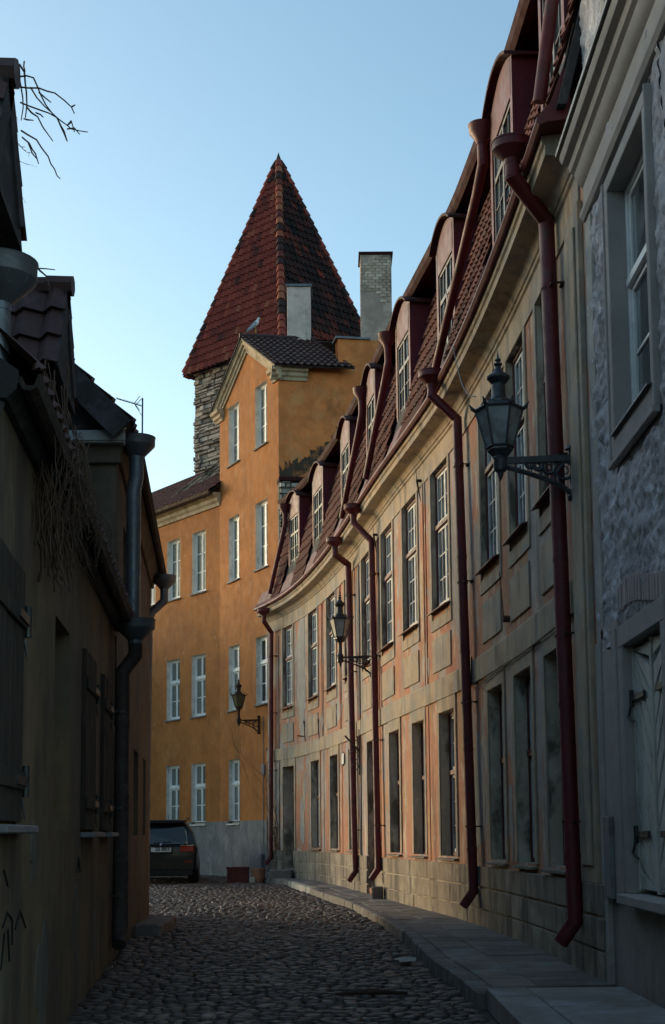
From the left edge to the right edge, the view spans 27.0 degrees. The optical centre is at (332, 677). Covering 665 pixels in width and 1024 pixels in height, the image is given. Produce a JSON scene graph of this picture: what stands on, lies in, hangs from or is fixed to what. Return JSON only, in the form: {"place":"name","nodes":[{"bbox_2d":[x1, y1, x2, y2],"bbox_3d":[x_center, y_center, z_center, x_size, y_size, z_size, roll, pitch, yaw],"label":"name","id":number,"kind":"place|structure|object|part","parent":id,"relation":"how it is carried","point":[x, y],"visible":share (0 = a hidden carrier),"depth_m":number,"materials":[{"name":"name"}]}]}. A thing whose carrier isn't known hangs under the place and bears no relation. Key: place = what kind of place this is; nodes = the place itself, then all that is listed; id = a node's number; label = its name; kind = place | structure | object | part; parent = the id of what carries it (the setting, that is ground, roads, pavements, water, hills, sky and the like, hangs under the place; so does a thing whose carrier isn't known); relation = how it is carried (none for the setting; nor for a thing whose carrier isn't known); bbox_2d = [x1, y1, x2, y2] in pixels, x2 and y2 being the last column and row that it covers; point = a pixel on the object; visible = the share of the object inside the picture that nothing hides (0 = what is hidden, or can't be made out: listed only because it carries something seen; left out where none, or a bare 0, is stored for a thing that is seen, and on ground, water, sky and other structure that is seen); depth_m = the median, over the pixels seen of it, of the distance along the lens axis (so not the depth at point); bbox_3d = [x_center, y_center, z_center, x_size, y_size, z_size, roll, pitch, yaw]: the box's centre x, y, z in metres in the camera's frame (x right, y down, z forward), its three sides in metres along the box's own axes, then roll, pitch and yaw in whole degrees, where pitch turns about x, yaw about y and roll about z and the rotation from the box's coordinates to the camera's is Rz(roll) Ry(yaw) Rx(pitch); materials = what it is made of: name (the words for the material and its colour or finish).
{"place":"outdoors","nodes":[
{"label":"outdoors","id":0,"kind":"place"},
{"bbox_2d":[0,0,518,491],"label":"sky","id":1,"kind":"structure","parent":0,"point":[186,108],"materials":[{"name":"blue"}]},
{"bbox_2d":[65,875,498,1023],"bbox_3d":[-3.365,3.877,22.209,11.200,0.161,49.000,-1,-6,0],"label":"road","id":2,"kind":"structure","parent":0,"point":[488,1015],"depth_m":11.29,"materials":[{"name":"grey stone"}]},
{"bbox_2d":[149,817,199,882],"bbox_3d":[-4.723,4.829,38.761,1.970,1.794,4.952,0,-6,-5],"label":"parked car","id":3,"kind":"object","parent":2,"relation":"on","point":[174,851],"visible":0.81,"depth_m":36.47,"materials":[{"name":"paint"}]},
{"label":"rear window","id":4,"kind":"part","parent":3,"relation":"part of","materials":[{"name":"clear glass"}]},
{"bbox_2d":[226,867,249,882],"bbox_3d":[-2.523,5.268,37.011,0.620,0.430,0.430,-1,-6,0],"label":"planter trough","id":5,"kind":"object","parent":2,"relation":"on","point":[237,874],"visible":0.91,"depth_m":36.83,"materials":[{"name":"brown wood"}]},
{"bbox_2d":[251,868,265,882],"bbox_3d":[-1.983,5.276,36.944,0.400,0.370,0.400,-1,-6,0],"label":"flower pot","id":6,"kind":"object","parent":2,"relation":"on","point":[258,874],"visible":0.99,"depth_m":36.80,"materials":[{"name":"ceramic"}]},
{"bbox_2d":[335,989,407,994],"bbox_3d":[0.335,2.689,11.845,0.623,0.050,0.056,0,-6,-7],"label":"drain grate","id":7,"kind":"object","parent":2,"relation":"on","point":[371,992],"visible":1,"depth_m":11.83,"materials":[{"name":"black metal"}]},
{"bbox_2d":[394,957,417,961],"bbox_3d":[0.768,2.982,14.648,0.246,0.044,0.222,-2,-7,11],"label":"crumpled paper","id":8,"kind":"object","parent":2,"relation":"on","point":[406,959],"visible":1,"depth_m":14.63,"materials":[{"name":"white paper"}]},
{"bbox_2d":[250,876,616,987],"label":"pavement","id":9,"kind":"structure","parent":0,"point":[494,959],"depth_m":14.63,"materials":[{"name":"grey concrete"}]},
{"bbox_2d":[269,869,291,879],"bbox_3d":[-1.373,5.218,36.698,0.600,0.260,0.600,-1,-6,0],"label":"doorstep","id":10,"kind":"object","parent":9,"relation":"on","point":[280,873],"visible":0.8,"depth_m":36.40,"materials":[{"name":"stone"}]},
{"bbox_2d":[371,886,382,898],"bbox_3d":[0.826,4.013,25.536,0.220,0.320,0.220,-1,-6,0],"label":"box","id":11,"kind":"object","parent":9,"relation":"on","point":[376,892],"visible":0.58,"depth_m":25.43,"materials":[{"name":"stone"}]},
{"bbox_3d":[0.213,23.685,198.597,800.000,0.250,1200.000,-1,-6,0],"label":"ground","id":12,"kind":"structure","parent":0,"visible":0},
{"bbox_2d":[0,57,155,1023],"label":"house","id":13,"kind":"structure","parent":12,"relation":"on","point":[64,812],"depth_m":9.85,"materials":[{"name":"grey paint"}]},
{"bbox_2d":[0,247,38,412],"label":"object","id":14,"kind":"structure","parent":13,"relation":"attached to","point":[18,274],"depth_m":7.30,"materials":[{"name":"metal"}]},
{"bbox_2d":[15,61,87,301],"bbox_3d":[-1.861,-3.343,9.346,0.534,2.241,1.457,2,-7,-23],"label":"bare vine","id":15,"kind":"object","parent":13,"relation":"attached to","point":[31,112],"visible":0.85,"depth_m":9.76,"materials":[{"name":"brown plant"}]},
{"bbox_2d":[31,359,134,610],"bbox_3d":[-1.719,-1.386,9.005,0.627,1.741,2.400,-1,-6,0],"label":"bare vine","id":16,"kind":"object","parent":13,"relation":"attached to","point":[50,509],"visible":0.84,"depth_m":8.85,"materials":[{"name":"brown plant"}]},
{"bbox_2d":[63,364,175,960],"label":"tall left house","id":17,"kind":"structure","parent":12,"relation":"on","point":[120,448],"depth_m":16.81,"materials":[{"name":"paint"}]},
{"bbox_2d":[116,396,142,432],"bbox_3d":[-3.308,-3.401,22.476,0.434,2.444,0.305,-1,-6,0],"label":"tv antenna","id":18,"kind":"object","parent":17,"relation":"attached to","point":[136,407],"visible":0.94,"depth_m":22.61,"materials":[{"name":"black metal"}]},
{"bbox_2d":[134,916,175,935],"bbox_3d":[-2.508,3.570,19.677,0.360,0.250,1.900,-1,-6,0],"label":"doorstep","id":19,"kind":"object","parent":12,"relation":"on","point":[157,925],"visible":0.66,"depth_m":18.90,"materials":[{"name":"stone"}]},
{"bbox_2d":[182,152,360,474],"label":"tower","id":20,"kind":"structure","parent":12,"relation":"on","point":[280,245],"depth_m":51.09,"materials":[{"name":"tile"}]},
{"bbox_2d":[150,251,414,875],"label":"gabled house","id":21,"kind":"structure","parent":12,"relation":"on","point":[217,522],"depth_m":42.69,"materials":[{"name":"paint"}]},
{"bbox_2d":[151,584,154,606],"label":"window","id":22,"kind":"structure","parent":21,"relation":"in","point":[152,590],"depth_m":47.48,"materials":[{"name":"white paint"}]},
{"bbox_2d":[164,660,179,721],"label":"window","id":23,"kind":"structure","parent":21,"relation":"in","point":[174,665],"depth_m":45.93,"materials":[{"name":"white paint"}]},
{"bbox_2d":[169,765,179,819],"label":"window","id":24,"kind":"structure","parent":21,"relation":"in","point":[174,770],"depth_m":45.58,"materials":[{"name":"white paint"}]},
{"bbox_2d":[168,539,180,601],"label":"window","id":25,"kind":"structure","parent":21,"relation":"in","point":[175,546],"depth_m":46.39,"materials":[{"name":"white paint"}]},
{"bbox_2d":[189,654,205,718],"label":"window","id":26,"kind":"structure","parent":21,"relation":"in","point":[200,661],"depth_m":44.65,"materials":[{"name":"white paint"}]},
{"bbox_2d":[189,531,205,595],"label":"window","id":27,"kind":"structure","parent":21,"relation":"in","point":[200,538],"depth_m":45.12,"materials":[{"name":"white paint"}]},
{"bbox_2d":[190,763,205,825],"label":"window","id":28,"kind":"structure","parent":21,"relation":"in","point":[199,768],"depth_m":44.27,"materials":[{"name":"white paint"}]},
{"bbox_2d":[226,759,239,824],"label":"window","id":29,"kind":"structure","parent":21,"relation":"in","point":[235,763],"depth_m":42.23,"materials":[{"name":"white paint"}]},
{"bbox_2d":[226,645,239,712],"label":"window","id":30,"kind":"structure","parent":21,"relation":"in","point":[235,650],"depth_m":42.71,"materials":[{"name":"white paint"}]},
{"bbox_2d":[226,516,239,584],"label":"window","id":31,"kind":"structure","parent":21,"relation":"in","point":[235,522],"depth_m":43.13,"materials":[{"name":"white paint"}]},
{"bbox_2d":[226,404,239,468],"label":"window","id":32,"kind":"structure","parent":21,"relation":"in","point":[235,411],"depth_m":43.53,"materials":[{"name":"white paint"}]},
{"bbox_2d":[230,679,259,733],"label":"street lamp","id":33,"kind":"object","parent":21,"relation":"attached to","point":[238,697],"visible":1,"depth_m":40.16,"materials":[{"name":"metal"}]},
{"bbox_2d":[246,317,261,332],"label":"seagull","id":34,"kind":"object","parent":21,"relation":"on","point":[254,324],"visible":1,"depth_m":41.85,"materials":[{"name":"white"}]},
{"bbox_2d":[253,636,267,706],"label":"window","id":35,"kind":"structure","parent":21,"relation":"in","point":[264,640],"depth_m":40.68,"materials":[{"name":"white paint"}]},
{"bbox_2d":[253,501,267,572],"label":"window","id":36,"kind":"structure","parent":21,"relation":"in","point":[263,562],"depth_m":41.16,"materials":[{"name":"white paint"}]},
{"bbox_2d":[253,383,267,450],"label":"window","id":37,"kind":"structure","parent":21,"relation":"in","point":[263,390],"depth_m":41.55,"materials":[{"name":"white paint"}]},
{"bbox_2d":[249,876,490,1009],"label":"kerb","id":38,"kind":"structure","parent":12,"relation":"on","point":[469,986],"depth_m":15.33,"materials":[{"name":"stone"}]},
{"bbox_2d":[253,0,656,981],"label":"terraced house","id":39,"kind":"structure","parent":12,"relation":"on","point":[439,556],"depth_m":18.97,"materials":[{"name":"paint"}]},
{"bbox_2d":[228,704,293,867],"bbox_3d":[-1.585,2.991,38.202,2.854,4.615,1.336,-2,-7,15],"label":"bare vine","id":40,"kind":"object","parent":39,"relation":"attached to","point":[274,838],"visible":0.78,"depth_m":38.30,"materials":[{"name":"brown plant"}]},
{"bbox_2d":[280,626,292,709],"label":"window","id":41,"kind":"structure","parent":39,"relation":"in","point":[288,631],"depth_m":38.13,"materials":[{"name":"white glass"}]},
{"bbox_2d":[277,476,303,567],"bbox_3d":[-0.802,-3.812,39.579,1.520,3.841,0.520,1,-7,-10],"label":"stone firewall","id":42,"kind":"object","parent":39,"relation":"attached to","point":[286,484],"visible":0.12,"depth_m":39.47,"materials":[{"name":"stone"}]},
{"bbox_2d":[292,767,293,850],"bbox_3d":[-0.895,3.780,37.465,0.090,2.760,1.048,2,-7,-19],"label":"door","id":43,"kind":"structure","parent":39,"relation":"in","point":[293,767],"depth_m":37.90,"materials":[{"name":"black metal"}]},
{"bbox_2d":[305,610,317,700],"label":"window","id":44,"kind":"structure","parent":39,"relation":"in","point":[314,615],"depth_m":35.56,"materials":[{"name":"white glass"}]},
{"bbox_2d":[308,761,320,849],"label":"window","id":45,"kind":"structure","parent":39,"relation":"in","point":[318,844],"depth_m":35.04,"materials":[{"name":"black glass"}]},
{"bbox_2d":[323,594,334,691],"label":"window","id":46,"kind":"structure","parent":39,"relation":"in","point":[332,600],"depth_m":33.30,"materials":[{"name":"white glass"}]},
{"bbox_2d":[327,756,339,851],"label":"window","id":47,"kind":"structure","parent":39,"relation":"in","point":[336,756],"depth_m":32.72,"materials":[{"name":"black glass"}]},
{"bbox_2d":[326,592,370,676],"bbox_3d":[0.345,-0.873,27.253,0.947,1.722,0.484,-1,-6,2],"label":"street lamp","id":48,"kind":"object","parent":39,"relation":"attached to","point":[339,622],"visible":0.96,"depth_m":27.21,"materials":[{"name":"black metal"}]},
{"bbox_2d":[344,729,359,774],"bbox_3d":[0.410,1.545,28.746,0.326,0.950,0.040,0,-6,-8],"label":"sign bracket","id":49,"kind":"object","parent":39,"relation":"attached to","point":[347,738],"visible":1,"depth_m":28.75,"materials":[{"name":"black metal"}]},
{"bbox_2d":[358,555,369,667],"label":"window","id":50,"kind":"structure","parent":39,"relation":"in","point":[367,598],"depth_m":28.62,"materials":[{"name":"white glass"}]},
{"bbox_2d":[376,528,392,652],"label":"window","id":51,"kind":"structure","parent":39,"relation":"in","point":[388,547],"depth_m":26.13,"materials":[{"name":"white glass"}]},
{"bbox_2d":[385,733,402,856],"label":"window","id":52,"kind":"structure","parent":39,"relation":"in","point":[397,855],"depth_m":25.20,"materials":[{"name":"black glass"}]},
{"bbox_2d":[397,499,417,636],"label":"window","id":53,"kind":"structure","parent":39,"relation":"in","point":[411,509],"depth_m":23.96,"materials":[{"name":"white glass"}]},
{"bbox_2d":[409,724,427,858],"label":"window","id":54,"kind":"structure","parent":39,"relation":"in","point":[422,725],"depth_m":23.11,"materials":[{"name":"glass"}]},
{"bbox_2d":[426,462,449,615],"bbox_3d":[1.694,-2.170,21.388,0.275,2.275,1.290,0,-6,-9],"label":"window","id":55,"kind":"structure","parent":39,"relation":"in","point":[441,528],"depth_m":21.69,"materials":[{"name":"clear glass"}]},
{"bbox_2d":[435,712,458,860],"bbox_3d":[1.807,1.608,20.725,0.330,2.235,1.140,0,-6,-8],"label":"window","id":56,"kind":"structure","parent":39,"relation":"in","point":[450,716],"depth_m":21.12,"materials":[{"name":"glass"}]},
{"bbox_2d":[453,347,475,396],"bbox_3d":[1.458,-3.499,15.528,0.012,2.411,5.294,-1,-6,3],"label":"overhead wire","id":57,"kind":"object","parent":39,"relation":"attached to","point":[459,374],"visible":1,"depth_m":16.30,"materials":[{"name":"black metal"}]},
{"bbox_2d":[473,449,498,576],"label":"window","id":58,"kind":"structure","parent":39,"relation":"in","point":[490,475],"depth_m":18.29,"materials":[{"name":"clear glass"}]},
{"bbox_2d":[484,690,508,865],"bbox_3d":[2.149,1.231,17.400,0.330,2.235,1.120,0,-6,-4],"label":"window","id":59,"kind":"structure","parent":39,"relation":"in","point":[500,692],"depth_m":17.81,"materials":[{"name":"glass"}]},
{"bbox_2d":[501,344,527,546],"bbox_3d":[2.180,-2.767,16.119,0.275,2.275,1.200,0,-6,-3],"label":"window","id":60,"kind":"structure","parent":39,"relation":"in","point":[517,363],"depth_m":16.45,"materials":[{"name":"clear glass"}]},
{"bbox_2d":[469,350,571,501],"bbox_3d":[1.788,-2.352,12.831,1.033,1.452,0.484,-1,-6,9],"label":"street lamp","id":61,"kind":"object","parent":39,"relation":"attached to","point":[498,414],"visible":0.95,"depth_m":12.80,"materials":[{"name":"metal"}]},
{"bbox_2d":[510,675,537,869],"bbox_3d":[2.256,1.037,15.683,0.330,2.235,1.180,0,-6,-3],"label":"window","id":62,"kind":"structure","parent":39,"relation":"in","point":[528,689],"depth_m":16.11,"materials":[{"name":"glass"}]},
{"bbox_2d":[530,322,549,511],"bbox_3d":[2.254,-2.971,14.316,0.275,2.275,1.170,0,-6,-2],"label":"window","id":63,"kind":"structure","parent":39,"relation":"in","point":[546,494],"depth_m":14.70,"materials":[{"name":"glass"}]},
{"bbox_2d":[540,740,565,874],"bbox_3d":[2.330,0.837,13.914,0.330,2.235,1.140,0,-6,-2],"label":"window","id":64,"kind":"structure","parent":39,"relation":"in","point":[548,870],"depth_m":14.23,"materials":[{"name":"glass"}]},
{"bbox_2d":[486,987,664,1023],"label":"sidewalk","id":65,"kind":"structure","parent":12,"relation":"on","point":[569,1005],"depth_m":9.83,"materials":[{"name":"concrete"}]},
{"bbox_2d":[555,0,664,1008],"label":"rendered house","id":66,"kind":"structure","parent":12,"relation":"on","point":[610,152],"depth_m":10.76,"materials":[{"name":"paint"}]},
{"bbox_2d":[609,151,651,436],"bbox_3d":[2.345,-3.017,10.511,0.280,2.055,1.320,-1,-6,0],"label":"window","id":67,"kind":"structure","parent":66,"relation":"in","point":[636,282],"depth_m":10.94,"materials":[{"name":"white paint"}]}
]}

